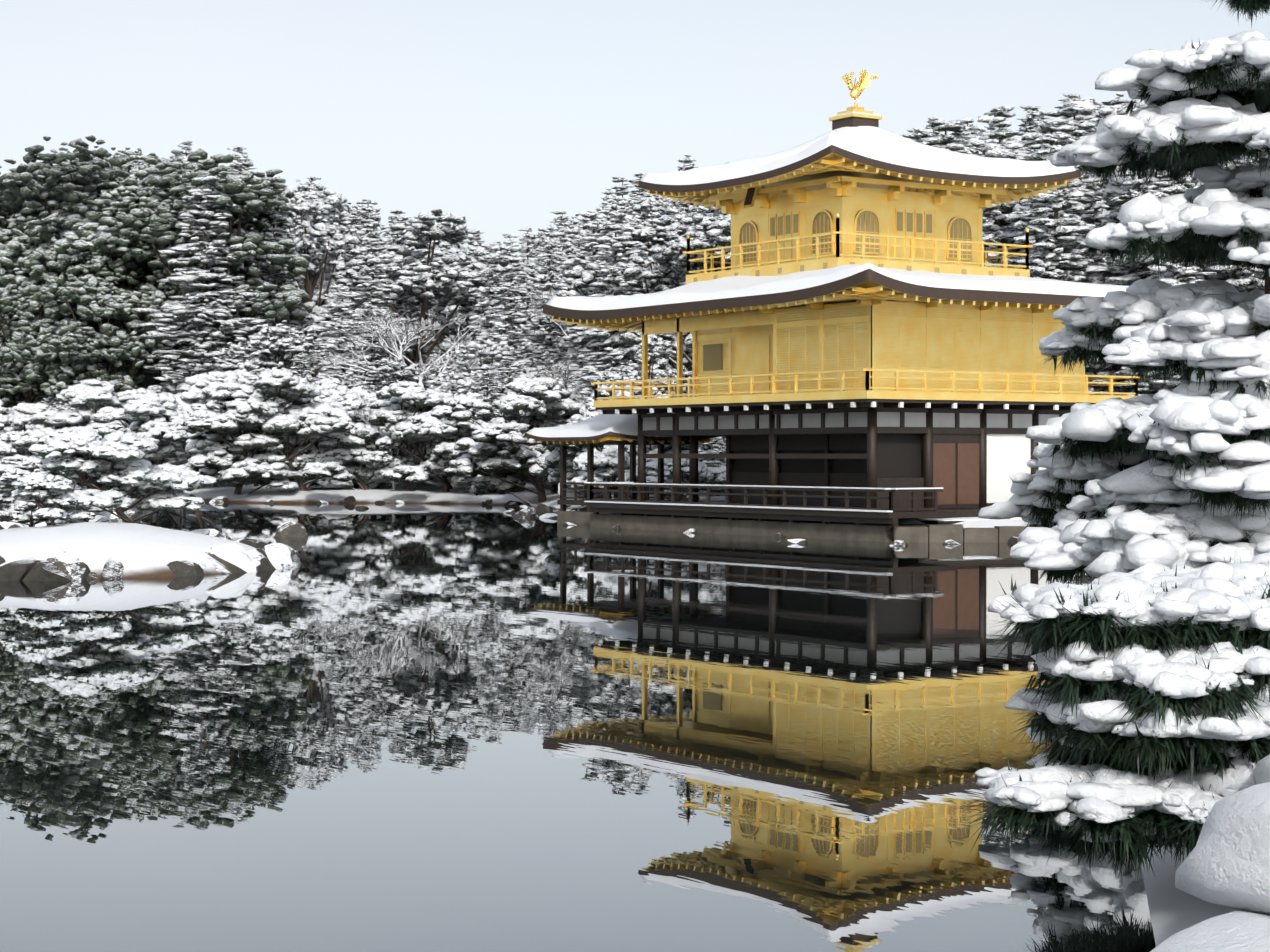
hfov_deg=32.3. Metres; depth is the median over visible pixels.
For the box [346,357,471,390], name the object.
bare tree
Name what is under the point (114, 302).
light broad tree
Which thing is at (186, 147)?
conifer tree
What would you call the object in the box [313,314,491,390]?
bare tree
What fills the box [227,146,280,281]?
conifer tree
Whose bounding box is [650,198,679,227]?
broad tree
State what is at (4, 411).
pine tree
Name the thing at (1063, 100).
conifer tree
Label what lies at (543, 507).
rock
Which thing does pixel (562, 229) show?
broad tree
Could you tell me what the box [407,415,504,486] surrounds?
garden pine
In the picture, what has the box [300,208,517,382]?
broad tree
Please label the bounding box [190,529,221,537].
rock
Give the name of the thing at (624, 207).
conifer tree
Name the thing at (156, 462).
pine tree
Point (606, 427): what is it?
sosei roof
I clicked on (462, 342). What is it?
bare tree
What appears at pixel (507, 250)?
broad tree
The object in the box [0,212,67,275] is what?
light broad tree
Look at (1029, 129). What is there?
conifer tree
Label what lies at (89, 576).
rock
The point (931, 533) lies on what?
stone embankment
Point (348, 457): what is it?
garden pine
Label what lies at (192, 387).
pine tree
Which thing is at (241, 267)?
bare tree
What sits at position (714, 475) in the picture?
pine tree
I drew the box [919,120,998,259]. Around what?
conifer tree
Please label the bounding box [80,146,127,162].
light broad tree
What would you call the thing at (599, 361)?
conifer tree
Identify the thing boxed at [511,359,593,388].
bare tree
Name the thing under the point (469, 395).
pine tree
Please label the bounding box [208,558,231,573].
rock
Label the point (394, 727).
pond water
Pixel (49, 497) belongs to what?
pine tree
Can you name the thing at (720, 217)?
conifer tree
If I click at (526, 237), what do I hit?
conifer tree
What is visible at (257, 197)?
light broad tree
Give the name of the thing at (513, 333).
conifer tree
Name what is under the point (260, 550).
rock
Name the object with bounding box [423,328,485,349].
bare tree
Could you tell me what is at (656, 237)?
broad tree
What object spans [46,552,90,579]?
rock
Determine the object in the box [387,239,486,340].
broad tree
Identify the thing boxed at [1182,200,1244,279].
conifer tree
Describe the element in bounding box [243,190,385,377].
broad tree
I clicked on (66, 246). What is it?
light broad tree
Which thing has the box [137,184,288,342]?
light broad tree
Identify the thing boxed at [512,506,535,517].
rock
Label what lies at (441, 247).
broad tree
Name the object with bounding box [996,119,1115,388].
conifer tree
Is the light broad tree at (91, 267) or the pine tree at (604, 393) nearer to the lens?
the pine tree at (604, 393)
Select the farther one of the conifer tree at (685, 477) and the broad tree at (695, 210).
the broad tree at (695, 210)
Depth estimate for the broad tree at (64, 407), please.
139.26 m
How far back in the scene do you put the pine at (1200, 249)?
21.19 m
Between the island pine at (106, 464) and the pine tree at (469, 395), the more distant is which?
the pine tree at (469, 395)
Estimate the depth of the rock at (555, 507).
93.17 m
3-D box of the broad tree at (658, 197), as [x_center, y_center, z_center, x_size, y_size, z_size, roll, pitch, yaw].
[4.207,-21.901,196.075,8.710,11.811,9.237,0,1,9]
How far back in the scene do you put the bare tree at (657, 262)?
140.76 m
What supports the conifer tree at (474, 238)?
on the snow ground
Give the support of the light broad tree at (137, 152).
on the snow ground
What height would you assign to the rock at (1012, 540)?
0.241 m
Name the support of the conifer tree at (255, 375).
on the snow ground
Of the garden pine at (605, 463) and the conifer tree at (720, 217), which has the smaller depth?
the garden pine at (605, 463)
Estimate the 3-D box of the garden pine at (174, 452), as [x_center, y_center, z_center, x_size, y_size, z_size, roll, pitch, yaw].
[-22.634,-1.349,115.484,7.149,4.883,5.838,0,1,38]
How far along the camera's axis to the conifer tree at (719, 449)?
87.40 m
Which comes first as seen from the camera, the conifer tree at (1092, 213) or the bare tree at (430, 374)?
the conifer tree at (1092, 213)
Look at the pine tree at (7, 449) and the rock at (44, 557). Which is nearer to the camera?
the rock at (44, 557)
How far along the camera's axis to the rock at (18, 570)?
41.79 m
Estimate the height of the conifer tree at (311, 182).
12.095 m
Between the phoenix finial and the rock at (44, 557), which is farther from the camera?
the phoenix finial
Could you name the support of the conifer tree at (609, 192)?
on the snow ground
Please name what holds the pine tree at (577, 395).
on the snow ground
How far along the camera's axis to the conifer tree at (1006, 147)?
100.51 m
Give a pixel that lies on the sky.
(502, 116)
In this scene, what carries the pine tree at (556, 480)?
on the snow ground
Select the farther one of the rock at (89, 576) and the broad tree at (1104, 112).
the broad tree at (1104, 112)
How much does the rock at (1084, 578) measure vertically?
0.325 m
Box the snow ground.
[0,309,1252,946]
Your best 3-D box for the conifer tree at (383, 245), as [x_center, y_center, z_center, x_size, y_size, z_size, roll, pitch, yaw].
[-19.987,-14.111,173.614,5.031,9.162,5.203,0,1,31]
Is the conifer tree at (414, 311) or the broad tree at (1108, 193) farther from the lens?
the conifer tree at (414, 311)
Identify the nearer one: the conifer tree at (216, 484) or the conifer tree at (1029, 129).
the conifer tree at (216, 484)
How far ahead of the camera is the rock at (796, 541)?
59.18 m
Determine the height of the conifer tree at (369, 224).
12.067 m
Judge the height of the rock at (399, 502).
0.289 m
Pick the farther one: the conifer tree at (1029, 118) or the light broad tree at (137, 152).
the light broad tree at (137, 152)
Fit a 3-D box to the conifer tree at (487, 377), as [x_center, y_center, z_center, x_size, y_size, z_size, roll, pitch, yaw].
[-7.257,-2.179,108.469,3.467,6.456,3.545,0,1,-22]
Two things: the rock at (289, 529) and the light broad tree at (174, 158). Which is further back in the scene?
the light broad tree at (174, 158)
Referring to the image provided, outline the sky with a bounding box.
[0,0,1269,341]
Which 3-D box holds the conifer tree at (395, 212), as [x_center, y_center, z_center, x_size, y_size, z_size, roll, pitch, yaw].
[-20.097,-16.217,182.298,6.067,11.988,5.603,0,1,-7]
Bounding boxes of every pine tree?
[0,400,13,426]
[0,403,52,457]
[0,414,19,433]
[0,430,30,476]
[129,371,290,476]
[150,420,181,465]
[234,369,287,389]
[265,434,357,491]
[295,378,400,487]
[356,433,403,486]
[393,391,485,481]
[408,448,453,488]
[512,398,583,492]
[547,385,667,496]
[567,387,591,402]
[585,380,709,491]
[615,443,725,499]
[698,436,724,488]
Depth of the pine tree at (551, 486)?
101.70 m
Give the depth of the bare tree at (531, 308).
158.77 m
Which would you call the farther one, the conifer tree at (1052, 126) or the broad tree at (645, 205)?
the broad tree at (645, 205)
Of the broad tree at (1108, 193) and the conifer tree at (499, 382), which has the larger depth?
the conifer tree at (499, 382)
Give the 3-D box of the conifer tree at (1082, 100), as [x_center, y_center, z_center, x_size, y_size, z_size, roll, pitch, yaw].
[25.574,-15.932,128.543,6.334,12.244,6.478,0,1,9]
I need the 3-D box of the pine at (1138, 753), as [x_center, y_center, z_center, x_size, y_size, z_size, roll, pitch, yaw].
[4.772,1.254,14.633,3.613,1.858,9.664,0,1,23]
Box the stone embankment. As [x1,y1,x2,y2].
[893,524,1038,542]
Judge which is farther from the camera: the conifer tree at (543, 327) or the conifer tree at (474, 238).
the conifer tree at (474, 238)
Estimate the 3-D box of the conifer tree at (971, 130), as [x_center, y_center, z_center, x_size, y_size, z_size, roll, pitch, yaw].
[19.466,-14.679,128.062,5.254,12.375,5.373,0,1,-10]
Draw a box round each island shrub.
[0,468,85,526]
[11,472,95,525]
[57,482,124,523]
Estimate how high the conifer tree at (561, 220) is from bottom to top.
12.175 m
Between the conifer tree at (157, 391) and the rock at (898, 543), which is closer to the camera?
the rock at (898, 543)
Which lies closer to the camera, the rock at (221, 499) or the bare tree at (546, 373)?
the rock at (221, 499)
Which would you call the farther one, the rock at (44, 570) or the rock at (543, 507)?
the rock at (543, 507)
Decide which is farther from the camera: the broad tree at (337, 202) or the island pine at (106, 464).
the broad tree at (337, 202)
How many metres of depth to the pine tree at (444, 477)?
110.60 m
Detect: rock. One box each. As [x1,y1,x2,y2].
[0,556,5,563]
[0,559,40,580]
[8,524,28,528]
[22,560,85,580]
[27,554,44,559]
[35,550,68,560]
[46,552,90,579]
[86,574,97,578]
[96,517,110,521]
[99,557,123,578]
[102,511,114,517]
[110,510,140,523]
[167,560,203,575]
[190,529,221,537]
[203,543,257,572]
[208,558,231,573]
[215,496,227,502]
[222,534,232,540]
[239,538,268,548]
[246,549,275,570]
[256,548,268,559]
[262,543,300,566]
[271,562,291,568]
[274,522,307,536]
[316,500,328,503]
[343,496,355,501]
[355,506,368,508]
[395,500,403,503]
[486,498,491,503]
[503,509,514,512]
[504,500,522,505]
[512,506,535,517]
[536,503,552,510]
[539,513,556,517]
[552,505,570,510]
[564,522,574,525]
[570,506,586,510]
[683,528,696,532]
[772,533,785,537]
[787,539,807,543]
[889,540,907,545]
[942,539,958,543]
[1008,537,1017,543]
[1067,573,1093,580]
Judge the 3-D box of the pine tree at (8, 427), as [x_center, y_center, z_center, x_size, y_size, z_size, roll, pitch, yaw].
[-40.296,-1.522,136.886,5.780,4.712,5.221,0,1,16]
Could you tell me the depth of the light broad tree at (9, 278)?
148.32 m
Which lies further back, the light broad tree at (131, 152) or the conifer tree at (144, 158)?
the light broad tree at (131, 152)
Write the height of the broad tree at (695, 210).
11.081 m
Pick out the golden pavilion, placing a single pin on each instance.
(863, 324)
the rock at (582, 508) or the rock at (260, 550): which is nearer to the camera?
the rock at (260, 550)
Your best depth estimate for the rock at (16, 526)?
60.61 m
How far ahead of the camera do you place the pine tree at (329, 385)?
115.60 m
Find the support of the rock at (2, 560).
on the snow ground
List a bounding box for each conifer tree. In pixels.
[130,176,270,394]
[131,156,149,168]
[148,387,168,464]
[177,141,193,177]
[211,379,220,486]
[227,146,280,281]
[232,176,320,374]
[238,159,252,171]
[246,360,261,486]
[280,348,318,486]
[294,176,335,308]
[313,283,370,383]
[321,209,375,353]
[341,316,359,375]
[345,231,413,392]
[351,199,386,286]
[376,215,432,389]
[379,241,395,303]
[381,209,407,306]
[412,240,454,387]
[451,367,511,492]
[455,229,489,340]
[465,243,513,389]
[485,256,542,379]
[488,368,506,402]
[492,347,534,485]
[502,234,522,280]
[518,227,541,362]
[519,232,578,376]
[543,211,569,266]
[550,210,611,401]
[567,212,667,405]
[573,490,600,495]
[597,188,614,221]
[601,197,650,338]
[603,177,645,288]
[629,173,656,268]
[663,155,703,218]
[664,389,704,498]
[686,162,729,389]
[702,436,725,496]
[903,128,939,142]
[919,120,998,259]
[925,117,944,128]
[938,131,978,155]
[948,118,977,135]
[975,106,1024,263]
[982,204,1002,267]
[984,125,997,132]
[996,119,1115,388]
[1001,140,1042,264]
[1012,133,1117,391]
[1016,104,1112,380]
[1017,105,1040,132]
[1018,126,1037,149]
[1024,106,1039,125]
[1028,93,1108,271]
[1028,111,1050,133]
[1050,99,1095,133]
[1058,97,1092,122]
[1085,111,1162,382]
[1088,167,1173,395]
[1091,101,1104,122]
[1094,93,1135,128]
[1095,170,1216,395]
[1099,100,1137,253]
[1133,102,1146,109]
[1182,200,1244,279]
[1201,258,1263,279]
[1207,158,1264,291]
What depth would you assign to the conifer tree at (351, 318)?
141.19 m
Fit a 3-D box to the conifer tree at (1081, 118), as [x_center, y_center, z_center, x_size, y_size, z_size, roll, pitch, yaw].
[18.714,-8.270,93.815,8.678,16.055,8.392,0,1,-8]
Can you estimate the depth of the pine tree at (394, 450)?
112.62 m
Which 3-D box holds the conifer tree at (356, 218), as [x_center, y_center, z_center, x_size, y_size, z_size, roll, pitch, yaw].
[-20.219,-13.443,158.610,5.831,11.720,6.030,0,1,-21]
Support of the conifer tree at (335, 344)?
on the snow ground
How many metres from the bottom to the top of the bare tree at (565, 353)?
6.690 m
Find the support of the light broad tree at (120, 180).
on the snow ground
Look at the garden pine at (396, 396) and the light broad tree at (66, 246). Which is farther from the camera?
the light broad tree at (66, 246)
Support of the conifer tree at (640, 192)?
on the snow ground
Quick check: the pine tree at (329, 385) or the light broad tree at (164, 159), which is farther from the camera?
the light broad tree at (164, 159)
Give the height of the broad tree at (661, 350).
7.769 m
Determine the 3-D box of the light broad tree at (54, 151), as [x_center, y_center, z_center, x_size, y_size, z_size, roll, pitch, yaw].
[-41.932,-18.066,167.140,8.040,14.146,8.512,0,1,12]
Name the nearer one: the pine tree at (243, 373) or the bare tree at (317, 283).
the pine tree at (243, 373)
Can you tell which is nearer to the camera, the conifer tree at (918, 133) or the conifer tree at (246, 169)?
the conifer tree at (918, 133)
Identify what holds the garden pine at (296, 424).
on the snow ground
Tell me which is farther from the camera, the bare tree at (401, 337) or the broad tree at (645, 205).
the broad tree at (645, 205)
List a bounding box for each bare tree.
[239,254,287,271]
[271,342,331,370]
[296,257,348,294]
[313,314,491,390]
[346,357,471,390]
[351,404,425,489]
[354,306,484,386]
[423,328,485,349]
[444,333,561,376]
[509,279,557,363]
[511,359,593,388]
[523,288,586,351]
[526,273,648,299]
[557,345,585,361]
[565,388,593,404]
[647,245,666,269]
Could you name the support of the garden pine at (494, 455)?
on the snow ground
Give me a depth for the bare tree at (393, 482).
110.79 m
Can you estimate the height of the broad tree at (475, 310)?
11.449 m
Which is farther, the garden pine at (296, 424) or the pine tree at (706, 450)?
the garden pine at (296, 424)
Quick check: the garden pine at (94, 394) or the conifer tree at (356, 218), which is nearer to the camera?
the garden pine at (94, 394)
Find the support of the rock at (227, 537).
on the snow ground
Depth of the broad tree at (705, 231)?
118.52 m
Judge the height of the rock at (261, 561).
0.627 m
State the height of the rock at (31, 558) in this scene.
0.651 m
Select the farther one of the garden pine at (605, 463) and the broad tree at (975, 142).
the broad tree at (975, 142)
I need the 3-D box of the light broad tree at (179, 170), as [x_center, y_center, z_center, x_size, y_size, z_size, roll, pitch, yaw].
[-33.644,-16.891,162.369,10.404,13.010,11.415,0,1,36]
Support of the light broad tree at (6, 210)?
on the snow ground
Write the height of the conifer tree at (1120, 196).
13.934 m
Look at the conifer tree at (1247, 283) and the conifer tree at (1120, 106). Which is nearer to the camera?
the conifer tree at (1247, 283)
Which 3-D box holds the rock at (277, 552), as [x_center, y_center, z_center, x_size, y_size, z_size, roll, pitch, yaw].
[-7.754,1.770,47.446,1.376,0.636,1.514,0,1,-23]
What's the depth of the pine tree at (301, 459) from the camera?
109.03 m
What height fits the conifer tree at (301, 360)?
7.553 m
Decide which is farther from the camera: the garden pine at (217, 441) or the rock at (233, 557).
the garden pine at (217, 441)
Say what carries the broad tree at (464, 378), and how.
on the snow ground
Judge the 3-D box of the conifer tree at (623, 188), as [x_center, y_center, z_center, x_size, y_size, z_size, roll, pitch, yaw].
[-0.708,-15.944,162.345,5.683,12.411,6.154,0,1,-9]
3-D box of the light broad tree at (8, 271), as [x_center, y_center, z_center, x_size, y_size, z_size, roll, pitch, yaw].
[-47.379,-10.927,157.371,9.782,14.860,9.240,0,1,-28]
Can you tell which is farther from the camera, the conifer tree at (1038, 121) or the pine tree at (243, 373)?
the conifer tree at (1038, 121)
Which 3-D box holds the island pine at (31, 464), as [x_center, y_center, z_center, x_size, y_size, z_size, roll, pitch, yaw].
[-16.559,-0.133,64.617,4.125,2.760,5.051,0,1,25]
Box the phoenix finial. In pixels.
[842,70,879,105]
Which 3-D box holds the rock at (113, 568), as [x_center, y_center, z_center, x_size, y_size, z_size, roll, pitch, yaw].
[-10.264,1.871,43.034,1.738,0.554,1.167,1,1,43]
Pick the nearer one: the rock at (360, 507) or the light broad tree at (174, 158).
the rock at (360, 507)
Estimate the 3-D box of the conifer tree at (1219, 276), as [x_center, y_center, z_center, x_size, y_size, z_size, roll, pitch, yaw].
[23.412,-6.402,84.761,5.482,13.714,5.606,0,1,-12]
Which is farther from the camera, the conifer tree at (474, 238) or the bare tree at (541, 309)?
the conifer tree at (474, 238)
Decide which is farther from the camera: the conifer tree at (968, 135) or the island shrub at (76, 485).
the conifer tree at (968, 135)
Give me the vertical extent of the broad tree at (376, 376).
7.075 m
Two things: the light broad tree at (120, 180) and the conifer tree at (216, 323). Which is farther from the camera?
the light broad tree at (120, 180)
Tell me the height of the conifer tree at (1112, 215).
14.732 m
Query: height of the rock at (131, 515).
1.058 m
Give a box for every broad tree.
[0,135,139,326]
[0,160,45,336]
[0,195,187,406]
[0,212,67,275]
[0,232,97,398]
[0,236,25,329]
[0,237,152,400]
[0,246,116,407]
[1,229,26,287]
[2,214,27,228]
[20,147,128,230]
[27,274,172,420]
[36,393,66,406]
[52,401,92,410]
[67,174,236,391]
[70,148,312,372]
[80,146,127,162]
[100,164,260,368]
[102,147,161,164]
[110,148,155,172]
[127,155,170,162]
[134,158,183,181]
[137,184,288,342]
[167,154,255,178]
[211,320,328,387]
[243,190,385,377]
[276,179,363,301]
[287,202,387,285]
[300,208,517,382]
[315,358,419,410]
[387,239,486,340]
[401,240,488,327]
[423,257,557,374]
[426,338,535,408]
[445,241,538,342]
[516,238,612,351]
[518,213,601,259]
[552,216,606,289]
[554,215,720,393]
[561,195,666,287]
[593,336,691,397]
[606,206,730,371]
[647,166,703,220]
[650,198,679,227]
[679,203,727,236]
[944,123,995,133]
[963,126,1035,158]
[965,136,1030,250]
[999,105,1185,277]
[1102,160,1268,279]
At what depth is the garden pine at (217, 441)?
107.92 m
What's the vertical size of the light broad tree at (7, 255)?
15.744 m
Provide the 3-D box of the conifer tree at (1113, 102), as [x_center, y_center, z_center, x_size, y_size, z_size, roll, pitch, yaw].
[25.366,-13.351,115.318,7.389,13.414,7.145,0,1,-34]
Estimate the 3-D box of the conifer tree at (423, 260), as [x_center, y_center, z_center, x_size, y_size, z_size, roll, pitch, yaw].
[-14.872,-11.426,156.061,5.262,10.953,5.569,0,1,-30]
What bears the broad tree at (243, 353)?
on the snow ground
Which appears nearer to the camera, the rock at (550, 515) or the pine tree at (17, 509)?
the pine tree at (17, 509)
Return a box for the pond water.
[0,497,1155,951]
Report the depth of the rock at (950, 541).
58.69 m
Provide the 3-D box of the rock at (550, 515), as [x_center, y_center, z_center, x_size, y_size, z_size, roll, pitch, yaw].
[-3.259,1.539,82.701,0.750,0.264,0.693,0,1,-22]
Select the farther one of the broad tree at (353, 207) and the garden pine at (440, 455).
the broad tree at (353, 207)
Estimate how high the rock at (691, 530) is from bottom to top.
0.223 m
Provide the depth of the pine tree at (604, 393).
94.99 m
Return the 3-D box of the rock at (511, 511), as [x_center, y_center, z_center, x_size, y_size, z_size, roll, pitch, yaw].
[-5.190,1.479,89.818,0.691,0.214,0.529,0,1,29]
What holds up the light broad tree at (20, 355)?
on the snow ground
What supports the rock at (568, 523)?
in the pond water
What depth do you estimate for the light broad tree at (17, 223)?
168.19 m
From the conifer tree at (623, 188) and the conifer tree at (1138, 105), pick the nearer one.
the conifer tree at (1138, 105)
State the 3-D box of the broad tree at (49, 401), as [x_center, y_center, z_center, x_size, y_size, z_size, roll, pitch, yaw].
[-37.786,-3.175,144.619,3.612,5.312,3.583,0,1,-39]
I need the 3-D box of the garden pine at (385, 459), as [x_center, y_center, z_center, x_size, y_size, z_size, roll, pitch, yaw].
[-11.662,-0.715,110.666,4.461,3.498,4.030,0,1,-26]
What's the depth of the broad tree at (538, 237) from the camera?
196.62 m
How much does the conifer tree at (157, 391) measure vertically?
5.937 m
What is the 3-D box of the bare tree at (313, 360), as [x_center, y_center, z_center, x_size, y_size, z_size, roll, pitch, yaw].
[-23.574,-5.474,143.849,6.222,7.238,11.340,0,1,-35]
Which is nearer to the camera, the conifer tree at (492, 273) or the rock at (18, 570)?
the rock at (18, 570)
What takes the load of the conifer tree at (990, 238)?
on the snow ground
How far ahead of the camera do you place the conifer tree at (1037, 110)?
167.20 m
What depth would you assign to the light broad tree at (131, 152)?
174.78 m
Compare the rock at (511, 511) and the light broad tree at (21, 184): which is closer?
the rock at (511, 511)
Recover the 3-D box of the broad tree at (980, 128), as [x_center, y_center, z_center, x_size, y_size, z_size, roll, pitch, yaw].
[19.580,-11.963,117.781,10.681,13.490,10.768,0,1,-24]
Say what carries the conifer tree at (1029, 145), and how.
on the snow ground
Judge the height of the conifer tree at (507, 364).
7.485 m
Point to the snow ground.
(146, 551)
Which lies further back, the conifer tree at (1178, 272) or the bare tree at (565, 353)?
the bare tree at (565, 353)
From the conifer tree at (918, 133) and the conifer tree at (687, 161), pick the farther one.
the conifer tree at (687, 161)
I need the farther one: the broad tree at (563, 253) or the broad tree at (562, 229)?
the broad tree at (562, 229)
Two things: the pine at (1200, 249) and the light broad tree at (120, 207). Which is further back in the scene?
the light broad tree at (120, 207)
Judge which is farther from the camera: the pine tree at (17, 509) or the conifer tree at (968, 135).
the conifer tree at (968, 135)
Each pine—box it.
[0,424,152,494]
[7,379,156,481]
[28,428,216,522]
[90,392,186,465]
[150,403,241,489]
[179,390,303,493]
[195,370,371,490]
[297,391,415,489]
[363,436,434,489]
[369,381,462,491]
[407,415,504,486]
[431,377,582,504]
[538,402,637,505]
[570,445,657,498]
[945,558,1269,909]
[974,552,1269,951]
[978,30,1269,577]
[1017,0,1269,584]
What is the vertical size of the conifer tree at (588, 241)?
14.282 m
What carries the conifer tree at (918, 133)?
on the snow ground
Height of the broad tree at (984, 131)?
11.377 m
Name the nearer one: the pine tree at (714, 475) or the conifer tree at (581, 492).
the pine tree at (714, 475)
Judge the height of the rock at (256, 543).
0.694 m
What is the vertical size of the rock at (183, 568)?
0.412 m
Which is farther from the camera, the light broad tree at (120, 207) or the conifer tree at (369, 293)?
the light broad tree at (120, 207)
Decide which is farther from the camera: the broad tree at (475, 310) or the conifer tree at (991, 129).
the conifer tree at (991, 129)
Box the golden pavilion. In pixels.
[543,106,1185,541]
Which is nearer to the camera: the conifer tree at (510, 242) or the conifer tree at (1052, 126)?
the conifer tree at (1052, 126)
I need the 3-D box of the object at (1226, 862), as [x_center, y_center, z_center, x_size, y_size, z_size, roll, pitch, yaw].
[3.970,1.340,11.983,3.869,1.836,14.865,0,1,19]
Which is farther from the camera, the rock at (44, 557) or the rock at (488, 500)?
the rock at (488, 500)
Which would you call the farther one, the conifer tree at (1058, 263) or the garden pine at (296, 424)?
the garden pine at (296, 424)
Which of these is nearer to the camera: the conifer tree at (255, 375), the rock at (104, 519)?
the rock at (104, 519)
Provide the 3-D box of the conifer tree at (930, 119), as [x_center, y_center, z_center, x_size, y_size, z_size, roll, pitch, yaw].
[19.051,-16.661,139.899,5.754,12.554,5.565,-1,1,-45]
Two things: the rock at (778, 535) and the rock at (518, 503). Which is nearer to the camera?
the rock at (778, 535)
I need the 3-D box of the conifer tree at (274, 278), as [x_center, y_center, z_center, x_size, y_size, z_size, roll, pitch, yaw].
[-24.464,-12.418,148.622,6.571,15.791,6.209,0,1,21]
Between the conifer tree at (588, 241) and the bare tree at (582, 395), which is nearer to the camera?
the bare tree at (582, 395)
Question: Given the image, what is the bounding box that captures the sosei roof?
[525,413,720,443]
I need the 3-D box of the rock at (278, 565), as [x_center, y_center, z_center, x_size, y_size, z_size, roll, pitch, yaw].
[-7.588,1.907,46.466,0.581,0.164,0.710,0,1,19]
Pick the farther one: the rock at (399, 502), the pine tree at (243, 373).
the pine tree at (243, 373)
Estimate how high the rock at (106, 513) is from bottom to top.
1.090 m
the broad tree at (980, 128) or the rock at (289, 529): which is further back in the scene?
the broad tree at (980, 128)
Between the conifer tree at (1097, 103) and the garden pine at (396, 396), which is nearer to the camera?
the garden pine at (396, 396)
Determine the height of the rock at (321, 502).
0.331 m
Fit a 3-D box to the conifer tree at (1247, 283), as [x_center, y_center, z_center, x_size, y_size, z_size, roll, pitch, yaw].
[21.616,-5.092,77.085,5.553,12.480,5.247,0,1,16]
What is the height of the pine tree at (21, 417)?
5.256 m
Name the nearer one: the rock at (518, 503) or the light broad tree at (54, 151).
the rock at (518, 503)
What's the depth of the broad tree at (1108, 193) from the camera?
80.91 m

